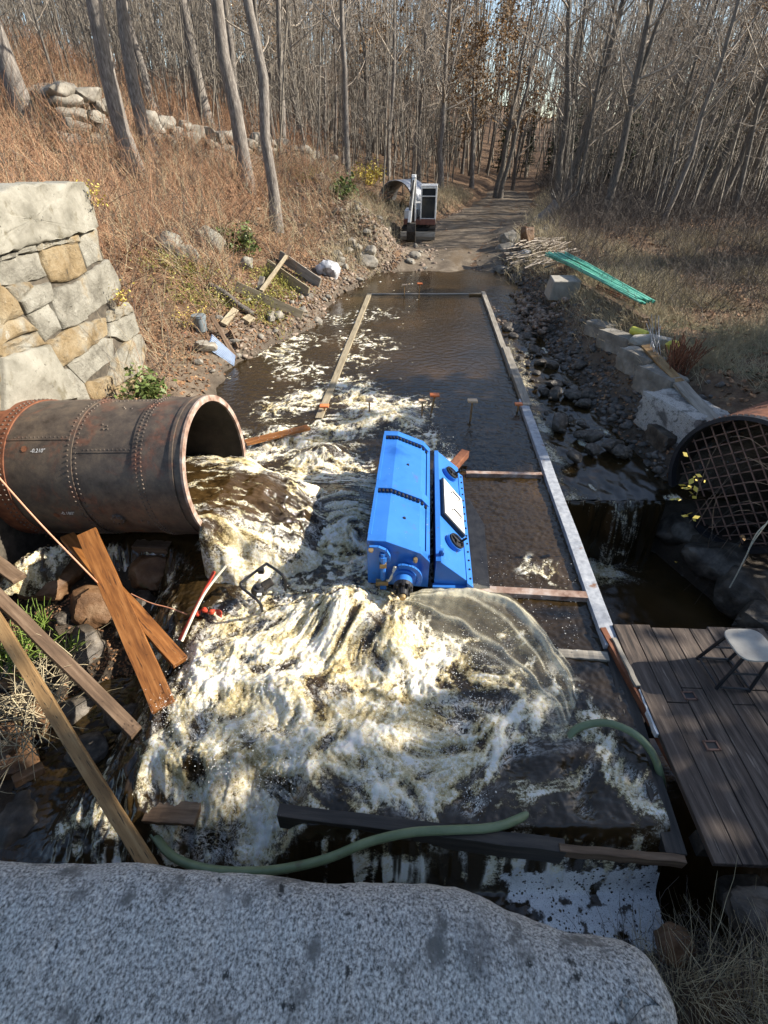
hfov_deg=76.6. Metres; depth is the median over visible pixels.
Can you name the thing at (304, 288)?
board
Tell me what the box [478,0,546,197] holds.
bare tree
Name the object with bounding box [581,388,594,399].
rock
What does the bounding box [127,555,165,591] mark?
boulder
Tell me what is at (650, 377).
granite block
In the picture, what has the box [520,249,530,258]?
boulder
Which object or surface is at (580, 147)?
bare tree
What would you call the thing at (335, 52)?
bare tree
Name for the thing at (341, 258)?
rock
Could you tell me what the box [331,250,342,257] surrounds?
rock
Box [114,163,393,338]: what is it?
ground cover
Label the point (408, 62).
bare tree
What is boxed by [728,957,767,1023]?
dry weed
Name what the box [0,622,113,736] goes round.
dead stalks
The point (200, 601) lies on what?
cream pipe
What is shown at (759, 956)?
foreground grass
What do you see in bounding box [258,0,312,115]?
bare tree
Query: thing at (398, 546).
blue machine housing
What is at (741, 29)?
bare tree
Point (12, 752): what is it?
brick
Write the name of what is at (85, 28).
bare tree
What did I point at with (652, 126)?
bare tree
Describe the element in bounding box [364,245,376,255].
boulder
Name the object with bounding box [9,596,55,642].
green tuft
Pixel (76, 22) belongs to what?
bare tree
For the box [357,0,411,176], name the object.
bare tree
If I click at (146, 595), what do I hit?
boulder
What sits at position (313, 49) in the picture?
bare tree
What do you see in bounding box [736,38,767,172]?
tan leaved tree
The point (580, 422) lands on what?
rock
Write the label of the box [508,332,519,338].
rock
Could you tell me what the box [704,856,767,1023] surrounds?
dry weed
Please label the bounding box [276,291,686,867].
flume frame
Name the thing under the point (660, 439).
granite block
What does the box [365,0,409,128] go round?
bare tree
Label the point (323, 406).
survey stake
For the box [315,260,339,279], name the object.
white rock
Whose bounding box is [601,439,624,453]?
rock
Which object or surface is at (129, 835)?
timber
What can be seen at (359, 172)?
yellow shrub
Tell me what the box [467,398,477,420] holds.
survey stake
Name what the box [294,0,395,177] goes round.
bare tree
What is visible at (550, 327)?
rock
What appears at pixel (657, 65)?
bare tree
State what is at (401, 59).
bare tree
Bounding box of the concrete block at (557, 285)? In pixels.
[544,275,581,299]
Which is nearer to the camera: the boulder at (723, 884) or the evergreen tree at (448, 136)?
the boulder at (723, 884)
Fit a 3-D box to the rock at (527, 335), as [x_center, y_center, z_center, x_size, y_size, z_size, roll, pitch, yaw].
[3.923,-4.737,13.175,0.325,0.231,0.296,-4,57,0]
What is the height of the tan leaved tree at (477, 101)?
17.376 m
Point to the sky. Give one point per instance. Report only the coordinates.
(497, 1)
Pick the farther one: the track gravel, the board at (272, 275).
the track gravel
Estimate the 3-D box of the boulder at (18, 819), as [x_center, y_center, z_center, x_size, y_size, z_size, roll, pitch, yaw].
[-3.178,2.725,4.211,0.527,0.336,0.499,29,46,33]
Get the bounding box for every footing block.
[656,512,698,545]
[680,541,749,582]
[714,565,767,619]
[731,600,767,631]
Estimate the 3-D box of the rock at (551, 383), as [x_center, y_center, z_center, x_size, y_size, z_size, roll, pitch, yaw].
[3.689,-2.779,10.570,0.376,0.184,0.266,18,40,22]
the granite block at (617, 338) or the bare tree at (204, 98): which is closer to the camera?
the granite block at (617, 338)
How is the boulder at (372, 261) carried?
on the ground at (484, 182)
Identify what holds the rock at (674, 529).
on the footing block
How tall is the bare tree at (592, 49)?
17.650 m
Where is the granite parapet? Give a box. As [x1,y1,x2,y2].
[0,861,676,1023]
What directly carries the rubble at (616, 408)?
on the ground at (484, 182)
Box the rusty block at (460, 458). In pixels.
[450,449,468,468]
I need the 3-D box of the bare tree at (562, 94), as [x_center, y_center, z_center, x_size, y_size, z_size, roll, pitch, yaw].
[13.814,-32.292,38.606,3.225,11.841,3.506,16,40,21]
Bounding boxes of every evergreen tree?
[432,104,454,153]
[490,101,510,168]
[517,112,537,177]
[543,114,562,170]
[568,100,582,176]
[601,92,645,182]
[637,94,674,171]
[686,78,740,183]
[726,116,747,169]
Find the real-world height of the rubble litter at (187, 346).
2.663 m
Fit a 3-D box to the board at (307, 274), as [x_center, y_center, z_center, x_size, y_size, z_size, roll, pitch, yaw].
[-2.759,-7.917,15.855,2.078,0.307,0.057,42,36,21]
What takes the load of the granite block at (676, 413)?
on the ground at (484, 182)
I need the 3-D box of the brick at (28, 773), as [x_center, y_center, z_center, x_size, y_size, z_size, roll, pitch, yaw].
[-3.044,2.249,4.168,0.110,0.070,0.220,13,23,43]
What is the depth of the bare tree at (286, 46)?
32.37 m
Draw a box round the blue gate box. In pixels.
[432,450,472,592]
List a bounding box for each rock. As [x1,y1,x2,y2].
[3,662,27,691]
[53,611,70,624]
[64,731,108,766]
[102,699,124,724]
[108,703,136,733]
[114,629,119,638]
[154,231,183,254]
[173,245,200,263]
[193,359,202,364]
[194,226,225,252]
[194,340,217,352]
[215,315,223,320]
[230,338,240,343]
[239,256,252,269]
[267,310,274,321]
[274,310,283,319]
[299,306,305,312]
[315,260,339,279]
[315,316,322,323]
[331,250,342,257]
[335,256,344,263]
[344,247,352,252]
[348,237,355,246]
[352,243,362,249]
[363,228,370,233]
[406,258,414,263]
[408,251,420,259]
[501,267,511,273]
[502,322,512,327]
[502,325,512,331]
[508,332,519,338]
[516,356,523,360]
[523,332,533,338]
[529,344,540,352]
[532,370,540,374]
[534,359,546,365]
[538,386,549,396]
[540,323,554,332]
[544,380,562,387]
[546,361,558,369]
[548,386,562,400]
[551,413,567,433]
[563,388,580,400]
[566,449,581,463]
[573,359,587,369]
[573,430,586,438]
[575,399,581,407]
[576,421,586,425]
[579,424,589,428]
[580,399,591,407]
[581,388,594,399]
[584,443,599,455]
[585,430,603,442]
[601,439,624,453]
[611,444,630,455]
[615,447,628,458]
[627,446,632,456]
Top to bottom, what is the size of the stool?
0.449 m
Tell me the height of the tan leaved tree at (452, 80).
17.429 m
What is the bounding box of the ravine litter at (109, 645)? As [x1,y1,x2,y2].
[0,534,135,755]
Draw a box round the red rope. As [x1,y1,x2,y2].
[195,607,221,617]
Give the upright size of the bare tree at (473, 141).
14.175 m
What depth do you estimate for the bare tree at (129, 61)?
17.59 m
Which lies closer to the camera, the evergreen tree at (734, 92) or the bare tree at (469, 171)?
the evergreen tree at (734, 92)
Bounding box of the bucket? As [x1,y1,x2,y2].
[191,313,206,332]
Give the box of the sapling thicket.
[0,0,767,220]
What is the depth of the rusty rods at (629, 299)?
12.97 m
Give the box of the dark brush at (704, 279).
[529,176,767,335]
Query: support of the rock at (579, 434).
in the stream water at (603, 474)
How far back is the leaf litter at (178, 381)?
13.69 m
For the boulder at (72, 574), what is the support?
on the ground at (484, 182)
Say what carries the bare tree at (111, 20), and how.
on the ground at (484, 182)
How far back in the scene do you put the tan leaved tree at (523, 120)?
41.23 m
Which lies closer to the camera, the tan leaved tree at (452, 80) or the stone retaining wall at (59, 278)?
the stone retaining wall at (59, 278)
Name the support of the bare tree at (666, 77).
on the ground at (484, 182)
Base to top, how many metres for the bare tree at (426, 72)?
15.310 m
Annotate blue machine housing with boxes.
[367,431,429,600]
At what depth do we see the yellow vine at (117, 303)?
7.77 m
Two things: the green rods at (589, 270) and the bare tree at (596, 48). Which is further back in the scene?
the bare tree at (596, 48)
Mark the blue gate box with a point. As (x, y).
(452, 562)
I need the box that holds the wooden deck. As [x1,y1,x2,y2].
[612,624,767,867]
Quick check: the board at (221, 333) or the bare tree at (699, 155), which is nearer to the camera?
the board at (221, 333)
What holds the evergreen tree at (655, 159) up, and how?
on the ground at (484, 182)
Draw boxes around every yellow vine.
[76,167,107,207]
[110,279,133,308]
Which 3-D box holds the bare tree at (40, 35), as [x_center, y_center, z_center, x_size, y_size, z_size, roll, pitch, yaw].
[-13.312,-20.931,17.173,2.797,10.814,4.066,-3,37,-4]
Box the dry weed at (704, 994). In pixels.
[681,911,759,1023]
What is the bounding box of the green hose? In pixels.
[149,719,666,875]
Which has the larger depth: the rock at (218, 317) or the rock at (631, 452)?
the rock at (218, 317)
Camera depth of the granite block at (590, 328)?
11.55 m
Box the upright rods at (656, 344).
[646,314,660,355]
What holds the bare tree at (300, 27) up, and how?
on the ground at (484, 182)
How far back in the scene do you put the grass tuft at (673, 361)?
8.87 m
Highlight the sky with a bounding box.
[3,0,767,117]
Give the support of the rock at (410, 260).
on the ground at (484, 182)
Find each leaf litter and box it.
[0,95,402,398]
[512,207,767,477]
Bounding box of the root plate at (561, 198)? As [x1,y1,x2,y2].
[551,190,577,208]
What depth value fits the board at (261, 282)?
13.58 m
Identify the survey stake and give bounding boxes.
[319,404,328,411]
[365,398,372,411]
[419,399,425,415]
[430,393,439,415]
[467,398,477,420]
[514,402,522,411]
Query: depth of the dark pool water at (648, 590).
6.80 m
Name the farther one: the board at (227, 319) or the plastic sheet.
the board at (227, 319)
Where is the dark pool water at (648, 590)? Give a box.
[588,551,767,943]
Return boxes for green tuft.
[0,598,74,680]
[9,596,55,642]
[24,627,86,657]
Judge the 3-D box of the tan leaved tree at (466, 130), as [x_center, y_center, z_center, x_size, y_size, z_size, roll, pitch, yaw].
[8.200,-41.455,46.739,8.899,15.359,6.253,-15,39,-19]
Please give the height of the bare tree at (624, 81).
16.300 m
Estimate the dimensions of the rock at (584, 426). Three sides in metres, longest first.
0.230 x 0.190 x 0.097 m
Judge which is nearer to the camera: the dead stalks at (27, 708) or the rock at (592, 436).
the dead stalks at (27, 708)
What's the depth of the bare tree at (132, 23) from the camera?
30.68 m
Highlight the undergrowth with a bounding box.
[528,156,767,233]
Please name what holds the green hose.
attached to the flume frame
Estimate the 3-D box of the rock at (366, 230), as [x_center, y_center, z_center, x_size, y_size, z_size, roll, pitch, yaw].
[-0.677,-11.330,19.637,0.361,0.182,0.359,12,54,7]
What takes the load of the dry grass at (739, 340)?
on the ground at (484, 182)
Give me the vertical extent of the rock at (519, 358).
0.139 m
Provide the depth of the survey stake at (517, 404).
9.08 m
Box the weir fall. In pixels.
[566,500,664,564]
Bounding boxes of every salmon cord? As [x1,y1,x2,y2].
[0,478,97,582]
[131,593,186,614]
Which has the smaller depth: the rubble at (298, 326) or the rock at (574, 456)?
the rock at (574, 456)
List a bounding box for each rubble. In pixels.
[150,233,396,358]
[240,179,474,284]
[476,237,740,477]
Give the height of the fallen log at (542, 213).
1.145 m
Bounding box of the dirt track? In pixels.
[392,190,533,271]
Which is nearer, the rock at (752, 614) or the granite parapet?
the granite parapet
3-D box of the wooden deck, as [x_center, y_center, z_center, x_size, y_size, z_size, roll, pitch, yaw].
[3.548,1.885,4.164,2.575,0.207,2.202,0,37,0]
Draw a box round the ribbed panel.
[209,334,234,365]
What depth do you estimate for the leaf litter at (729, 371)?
11.43 m
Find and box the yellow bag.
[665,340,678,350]
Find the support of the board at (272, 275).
on the board at (304, 288)
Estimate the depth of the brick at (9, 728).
4.47 m
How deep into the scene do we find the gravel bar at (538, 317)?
14.07 m
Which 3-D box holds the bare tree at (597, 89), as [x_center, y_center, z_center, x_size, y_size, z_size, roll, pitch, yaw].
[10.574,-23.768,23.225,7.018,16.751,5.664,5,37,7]
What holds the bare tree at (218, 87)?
on the ground at (484, 182)
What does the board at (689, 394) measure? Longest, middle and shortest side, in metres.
1.468 x 0.206 x 0.066 m
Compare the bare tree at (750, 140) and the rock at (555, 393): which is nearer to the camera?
the rock at (555, 393)
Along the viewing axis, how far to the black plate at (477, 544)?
5.96 m
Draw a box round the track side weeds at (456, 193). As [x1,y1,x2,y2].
[296,177,575,282]
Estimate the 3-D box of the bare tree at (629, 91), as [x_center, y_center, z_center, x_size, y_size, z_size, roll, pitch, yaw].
[19.006,-30.944,37.658,5.101,10.588,4.128,-2,37,-3]
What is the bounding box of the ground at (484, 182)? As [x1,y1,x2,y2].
[0,64,767,1023]
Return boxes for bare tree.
[0,20,42,131]
[5,0,55,81]
[33,0,57,59]
[49,0,112,61]
[61,0,88,78]
[67,0,91,61]
[84,0,154,45]
[86,0,147,180]
[106,0,132,49]
[113,0,163,74]
[114,0,144,61]
[116,0,163,164]
[129,16,159,114]
[134,0,158,77]
[137,0,171,96]
[138,0,189,85]
[161,0,205,95]
[165,0,223,106]
[177,0,216,130]
[190,0,216,57]
[205,0,275,139]
[211,0,257,195]
[223,0,236,84]
[227,0,262,111]
[229,1,267,115]
[236,0,296,94]
[236,7,262,110]
[238,1,273,110]
[243,0,283,232]
[256,0,332,127]
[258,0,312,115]
[258,0,323,142]
[258,0,331,146]
[267,0,323,127]
[267,0,330,118]
[268,1,309,122]
[269,0,365,155]
[272,0,308,102]
[274,0,352,147]
[275,0,285,138]
[283,0,331,127]
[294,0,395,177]
[306,11,329,101]
[306,22,328,137]
[316,0,351,131]
[323,0,379,152]
[326,0,401,160]
[338,0,396,151]
[339,0,412,121]
[340,1,415,161]
[341,0,389,162]
[349,0,398,149]
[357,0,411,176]
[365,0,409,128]
[369,19,414,166]
[376,3,416,129]
[383,0,444,131]
[387,0,428,151]
[394,1,415,151]
[395,0,445,180]
[402,0,471,180]
[403,0,446,160]
[405,0,454,178]
[414,0,468,167]
[414,0,486,189]
[421,4,442,154]
[447,0,509,175]
[451,0,533,188]
[463,51,495,147]
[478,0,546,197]
[497,0,564,198]
[511,0,619,168]
[524,0,596,198]
[529,0,645,185]
[529,0,679,207]
[543,0,643,200]
[545,5,588,189]
[549,0,636,120]
[556,32,610,145]
[561,16,627,155]
[571,0,611,134]
[583,1,644,174]
[591,0,671,174]
[591,0,715,189]
[594,0,666,184]
[594,1,673,174]
[595,0,716,213]
[602,20,675,186]
[604,0,762,204]
[610,0,725,186]
[611,0,733,190]
[613,0,671,165]
[627,0,735,187]
[628,5,699,188]
[630,4,686,164]
[639,0,699,159]
[647,0,745,179]
[651,0,767,217]
[653,0,767,216]
[654,7,694,132]
[658,0,767,223]
[664,0,766,185]
[667,0,752,177]
[667,0,767,202]
[671,0,719,119]
[682,0,767,198]
[686,4,767,118]
[693,0,767,207]
[696,0,762,172]
[715,3,767,208]
[740,0,767,204]
[746,8,767,183]
[746,133,767,211]
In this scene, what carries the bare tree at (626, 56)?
on the ground at (484, 182)
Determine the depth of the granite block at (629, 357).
9.76 m
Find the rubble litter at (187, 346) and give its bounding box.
[146,205,395,374]
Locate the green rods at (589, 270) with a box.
[545,251,655,304]
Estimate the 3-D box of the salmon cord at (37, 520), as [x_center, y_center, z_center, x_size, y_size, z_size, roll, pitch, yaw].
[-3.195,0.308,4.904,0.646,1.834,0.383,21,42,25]
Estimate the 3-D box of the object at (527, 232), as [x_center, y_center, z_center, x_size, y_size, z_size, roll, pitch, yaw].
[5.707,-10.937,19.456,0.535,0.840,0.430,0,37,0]
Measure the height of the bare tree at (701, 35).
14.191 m
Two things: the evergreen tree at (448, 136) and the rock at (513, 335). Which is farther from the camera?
the evergreen tree at (448, 136)
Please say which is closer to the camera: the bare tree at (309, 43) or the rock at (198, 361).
the rock at (198, 361)
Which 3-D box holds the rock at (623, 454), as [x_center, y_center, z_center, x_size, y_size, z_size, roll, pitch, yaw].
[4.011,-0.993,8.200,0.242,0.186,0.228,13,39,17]
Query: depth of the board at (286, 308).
13.00 m
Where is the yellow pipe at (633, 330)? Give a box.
[629,326,649,334]
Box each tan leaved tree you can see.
[231,0,324,104]
[300,0,392,89]
[322,0,420,155]
[396,0,455,118]
[429,0,477,165]
[436,0,510,173]
[448,0,522,187]
[482,0,533,172]
[484,0,565,190]
[645,0,725,170]
[683,0,767,148]
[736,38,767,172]
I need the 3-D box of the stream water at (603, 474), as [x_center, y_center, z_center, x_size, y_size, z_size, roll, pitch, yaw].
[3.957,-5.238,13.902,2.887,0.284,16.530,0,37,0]
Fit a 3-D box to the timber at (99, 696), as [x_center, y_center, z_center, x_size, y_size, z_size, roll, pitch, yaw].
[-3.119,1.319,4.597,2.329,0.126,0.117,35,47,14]
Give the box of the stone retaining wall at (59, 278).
[0,181,146,611]
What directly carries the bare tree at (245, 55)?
on the ground at (484, 182)
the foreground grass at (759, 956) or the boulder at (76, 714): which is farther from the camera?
the boulder at (76, 714)
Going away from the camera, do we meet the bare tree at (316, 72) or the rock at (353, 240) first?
the rock at (353, 240)
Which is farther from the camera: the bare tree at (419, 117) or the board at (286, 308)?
the bare tree at (419, 117)
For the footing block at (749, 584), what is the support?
on the footing block
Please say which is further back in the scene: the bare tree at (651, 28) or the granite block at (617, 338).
the bare tree at (651, 28)
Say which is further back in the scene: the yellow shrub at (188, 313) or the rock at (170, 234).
the rock at (170, 234)
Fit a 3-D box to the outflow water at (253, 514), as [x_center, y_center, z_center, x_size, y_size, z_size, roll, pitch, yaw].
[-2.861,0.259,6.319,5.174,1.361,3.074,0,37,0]
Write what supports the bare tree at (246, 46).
on the ground at (484, 182)
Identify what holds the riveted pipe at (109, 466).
on the ground at (484, 182)
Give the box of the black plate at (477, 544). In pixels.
[464,497,489,588]
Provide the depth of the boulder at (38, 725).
4.77 m
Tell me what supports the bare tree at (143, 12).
on the ground at (484, 182)
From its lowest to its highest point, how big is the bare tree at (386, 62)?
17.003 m
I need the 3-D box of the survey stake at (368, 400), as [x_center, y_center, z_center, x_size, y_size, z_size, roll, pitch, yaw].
[-0.271,-1.827,9.100,0.136,0.603,0.096,0,37,0]
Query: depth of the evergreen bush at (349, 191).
20.76 m
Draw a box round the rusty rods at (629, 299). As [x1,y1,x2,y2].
[595,285,639,305]
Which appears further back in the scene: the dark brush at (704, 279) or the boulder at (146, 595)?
the dark brush at (704, 279)
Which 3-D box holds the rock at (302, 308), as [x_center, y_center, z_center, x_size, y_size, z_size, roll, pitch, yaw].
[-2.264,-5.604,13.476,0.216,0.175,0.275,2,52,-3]
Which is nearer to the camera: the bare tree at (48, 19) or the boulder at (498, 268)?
the boulder at (498, 268)
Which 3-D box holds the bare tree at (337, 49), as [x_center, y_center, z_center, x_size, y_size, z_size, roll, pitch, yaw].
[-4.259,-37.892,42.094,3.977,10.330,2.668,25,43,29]
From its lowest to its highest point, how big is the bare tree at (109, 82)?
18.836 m
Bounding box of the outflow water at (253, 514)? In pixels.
[185,453,329,590]
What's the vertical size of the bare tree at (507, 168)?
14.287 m
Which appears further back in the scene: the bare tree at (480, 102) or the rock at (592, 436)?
the bare tree at (480, 102)
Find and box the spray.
[145,390,578,811]
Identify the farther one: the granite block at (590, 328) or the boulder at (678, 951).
the granite block at (590, 328)
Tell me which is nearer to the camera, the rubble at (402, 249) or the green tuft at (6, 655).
the green tuft at (6, 655)
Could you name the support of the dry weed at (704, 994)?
on the ground at (484, 182)
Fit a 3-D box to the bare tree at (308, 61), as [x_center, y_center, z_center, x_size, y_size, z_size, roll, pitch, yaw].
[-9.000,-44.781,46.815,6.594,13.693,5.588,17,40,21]
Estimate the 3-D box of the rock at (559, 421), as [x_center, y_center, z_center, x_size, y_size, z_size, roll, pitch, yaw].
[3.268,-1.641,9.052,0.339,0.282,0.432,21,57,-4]
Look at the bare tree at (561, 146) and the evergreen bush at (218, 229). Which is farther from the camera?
the bare tree at (561, 146)
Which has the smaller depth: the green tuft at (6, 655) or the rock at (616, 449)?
the green tuft at (6, 655)
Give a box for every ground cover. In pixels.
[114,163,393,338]
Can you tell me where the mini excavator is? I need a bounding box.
[400,174,437,241]
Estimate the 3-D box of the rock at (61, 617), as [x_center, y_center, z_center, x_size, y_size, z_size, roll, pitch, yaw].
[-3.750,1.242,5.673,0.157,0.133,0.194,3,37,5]
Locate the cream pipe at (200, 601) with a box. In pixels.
[181,565,226,641]
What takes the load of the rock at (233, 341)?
on the ground at (484, 182)
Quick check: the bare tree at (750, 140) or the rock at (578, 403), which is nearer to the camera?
the rock at (578, 403)
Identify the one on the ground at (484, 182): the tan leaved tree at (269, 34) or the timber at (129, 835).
the tan leaved tree at (269, 34)
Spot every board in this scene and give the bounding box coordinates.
[210,315,237,358]
[220,307,238,326]
[228,330,238,348]
[234,281,303,320]
[242,314,254,324]
[257,276,264,288]
[259,254,287,292]
[266,259,309,295]
[278,252,321,287]
[285,245,291,259]
[641,344,683,381]
[673,377,718,421]
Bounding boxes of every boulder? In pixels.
[0,620,34,658]
[0,740,39,780]
[0,789,37,849]
[4,694,64,741]
[17,557,85,600]
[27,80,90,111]
[60,690,94,724]
[66,624,107,666]
[69,584,110,628]
[109,590,155,627]
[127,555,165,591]
[358,254,377,269]
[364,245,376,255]
[494,265,507,272]
[495,242,513,251]
[498,230,519,243]
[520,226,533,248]
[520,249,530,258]
[654,921,695,967]
[715,874,767,915]
[722,885,767,951]
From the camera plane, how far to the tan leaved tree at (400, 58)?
44.34 m
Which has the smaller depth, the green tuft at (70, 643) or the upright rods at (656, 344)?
the green tuft at (70, 643)
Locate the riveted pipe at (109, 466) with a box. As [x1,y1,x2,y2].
[0,395,245,534]
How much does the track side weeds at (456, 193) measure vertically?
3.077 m
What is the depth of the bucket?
10.99 m
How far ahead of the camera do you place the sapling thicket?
28.11 m
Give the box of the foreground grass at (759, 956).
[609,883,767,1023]
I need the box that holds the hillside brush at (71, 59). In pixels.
[0,14,333,262]
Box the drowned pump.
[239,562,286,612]
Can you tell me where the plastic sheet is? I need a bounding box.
[410,588,544,644]
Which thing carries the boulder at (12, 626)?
on the ground at (484, 182)
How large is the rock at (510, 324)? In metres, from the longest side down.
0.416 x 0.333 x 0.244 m
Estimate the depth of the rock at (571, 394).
10.05 m
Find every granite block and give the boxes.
[583,319,617,337]
[595,328,632,354]
[615,346,667,375]
[631,363,689,395]
[633,388,729,443]
[643,423,676,452]
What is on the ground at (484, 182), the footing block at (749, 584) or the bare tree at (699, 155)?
the bare tree at (699, 155)
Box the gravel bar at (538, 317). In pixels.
[493,287,570,340]
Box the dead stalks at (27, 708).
[0,621,122,793]
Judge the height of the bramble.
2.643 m
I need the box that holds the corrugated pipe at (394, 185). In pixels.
[378,179,425,201]
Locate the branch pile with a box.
[503,237,579,268]
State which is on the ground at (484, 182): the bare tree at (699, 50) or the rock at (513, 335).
the bare tree at (699, 50)
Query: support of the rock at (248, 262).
on the ground at (484, 182)
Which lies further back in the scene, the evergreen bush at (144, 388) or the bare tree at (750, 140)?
the bare tree at (750, 140)
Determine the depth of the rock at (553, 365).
11.39 m
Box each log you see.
[208,283,253,315]
[533,199,560,224]
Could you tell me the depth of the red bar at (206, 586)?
5.09 m
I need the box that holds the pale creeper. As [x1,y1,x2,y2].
[729,521,767,587]
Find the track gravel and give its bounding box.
[353,202,567,272]
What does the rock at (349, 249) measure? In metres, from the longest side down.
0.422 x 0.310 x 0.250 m
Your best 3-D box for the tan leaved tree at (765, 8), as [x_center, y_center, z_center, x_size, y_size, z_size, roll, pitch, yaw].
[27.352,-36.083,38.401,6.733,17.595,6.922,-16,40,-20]
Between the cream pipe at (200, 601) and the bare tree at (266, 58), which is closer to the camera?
the cream pipe at (200, 601)
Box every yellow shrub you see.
[169,298,210,328]
[352,164,369,182]
[355,156,386,186]
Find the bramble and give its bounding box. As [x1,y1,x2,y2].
[669,436,767,604]
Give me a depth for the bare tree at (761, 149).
27.69 m
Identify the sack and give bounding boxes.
[628,334,671,347]
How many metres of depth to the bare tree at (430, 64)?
50.95 m
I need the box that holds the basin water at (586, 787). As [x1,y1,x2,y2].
[0,269,670,957]
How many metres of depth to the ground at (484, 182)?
10.85 m
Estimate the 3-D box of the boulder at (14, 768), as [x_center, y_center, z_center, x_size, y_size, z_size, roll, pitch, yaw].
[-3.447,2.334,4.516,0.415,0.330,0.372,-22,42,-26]
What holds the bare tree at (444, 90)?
on the ground at (484, 182)
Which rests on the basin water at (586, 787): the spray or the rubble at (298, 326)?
the spray
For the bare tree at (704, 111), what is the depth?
19.46 m
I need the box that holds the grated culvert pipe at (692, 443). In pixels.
[668,400,767,553]
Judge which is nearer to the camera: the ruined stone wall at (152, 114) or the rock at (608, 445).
the rock at (608, 445)
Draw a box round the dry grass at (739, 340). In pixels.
[522,221,767,390]
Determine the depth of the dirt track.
24.19 m
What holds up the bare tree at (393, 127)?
on the ground at (484, 182)
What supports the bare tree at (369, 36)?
on the ground at (484, 182)
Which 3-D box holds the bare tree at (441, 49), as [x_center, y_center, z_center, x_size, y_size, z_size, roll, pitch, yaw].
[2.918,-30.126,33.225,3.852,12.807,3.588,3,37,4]
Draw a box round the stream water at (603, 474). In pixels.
[474,270,739,500]
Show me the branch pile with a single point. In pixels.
(547, 241)
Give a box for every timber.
[0,556,26,584]
[0,588,141,740]
[0,612,158,864]
[131,539,171,554]
[581,280,650,321]
[613,308,648,327]
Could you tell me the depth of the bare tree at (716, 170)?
26.13 m
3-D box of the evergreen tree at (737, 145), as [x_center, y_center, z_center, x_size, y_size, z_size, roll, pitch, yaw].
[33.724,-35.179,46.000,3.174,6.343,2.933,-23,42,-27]
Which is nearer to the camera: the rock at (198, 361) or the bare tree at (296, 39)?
the rock at (198, 361)
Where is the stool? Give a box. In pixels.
[695,629,767,691]
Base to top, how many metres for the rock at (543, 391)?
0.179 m
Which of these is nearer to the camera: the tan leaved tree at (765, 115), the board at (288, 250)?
the board at (288, 250)
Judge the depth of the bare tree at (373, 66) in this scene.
47.26 m
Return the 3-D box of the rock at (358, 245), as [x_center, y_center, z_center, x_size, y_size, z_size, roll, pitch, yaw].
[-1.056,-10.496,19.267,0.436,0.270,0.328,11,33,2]
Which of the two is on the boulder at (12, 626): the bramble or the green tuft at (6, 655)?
the green tuft at (6, 655)
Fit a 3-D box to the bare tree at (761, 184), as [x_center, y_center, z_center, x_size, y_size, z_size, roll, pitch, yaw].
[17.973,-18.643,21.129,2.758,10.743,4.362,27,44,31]
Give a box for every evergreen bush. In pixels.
[111,363,176,399]
[213,223,233,241]
[222,221,260,256]
[328,164,359,200]
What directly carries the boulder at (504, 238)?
on the ground at (484, 182)
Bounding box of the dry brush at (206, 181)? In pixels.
[0,40,392,399]
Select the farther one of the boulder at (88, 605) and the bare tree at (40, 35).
the bare tree at (40, 35)
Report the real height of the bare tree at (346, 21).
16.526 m
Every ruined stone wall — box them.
[40,82,113,146]
[146,110,340,173]
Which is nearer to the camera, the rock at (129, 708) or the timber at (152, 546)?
the rock at (129, 708)
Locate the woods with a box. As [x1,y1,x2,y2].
[0,0,767,178]
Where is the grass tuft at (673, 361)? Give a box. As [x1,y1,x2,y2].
[665,333,715,375]
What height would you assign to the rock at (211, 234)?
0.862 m
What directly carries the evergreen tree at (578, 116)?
on the ground at (484, 182)
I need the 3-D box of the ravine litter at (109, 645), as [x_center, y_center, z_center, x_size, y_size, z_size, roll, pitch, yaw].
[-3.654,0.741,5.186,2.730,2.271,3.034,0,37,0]
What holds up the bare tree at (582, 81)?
on the ground at (484, 182)
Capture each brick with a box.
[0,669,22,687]
[0,721,22,736]
[2,729,32,756]
[12,761,45,787]
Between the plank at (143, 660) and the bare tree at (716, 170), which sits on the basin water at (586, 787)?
the plank at (143, 660)
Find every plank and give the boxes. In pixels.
[60,532,187,667]
[77,527,174,713]
[141,801,200,826]
[244,425,310,445]
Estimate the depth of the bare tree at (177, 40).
32.90 m
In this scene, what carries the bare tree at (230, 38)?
on the ground at (484, 182)
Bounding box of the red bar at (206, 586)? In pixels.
[178,571,215,639]
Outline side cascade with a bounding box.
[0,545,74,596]
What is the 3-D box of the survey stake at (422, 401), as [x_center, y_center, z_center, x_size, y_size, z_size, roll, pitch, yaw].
[0.696,-1.763,8.974,0.136,0.653,0.096,0,37,0]

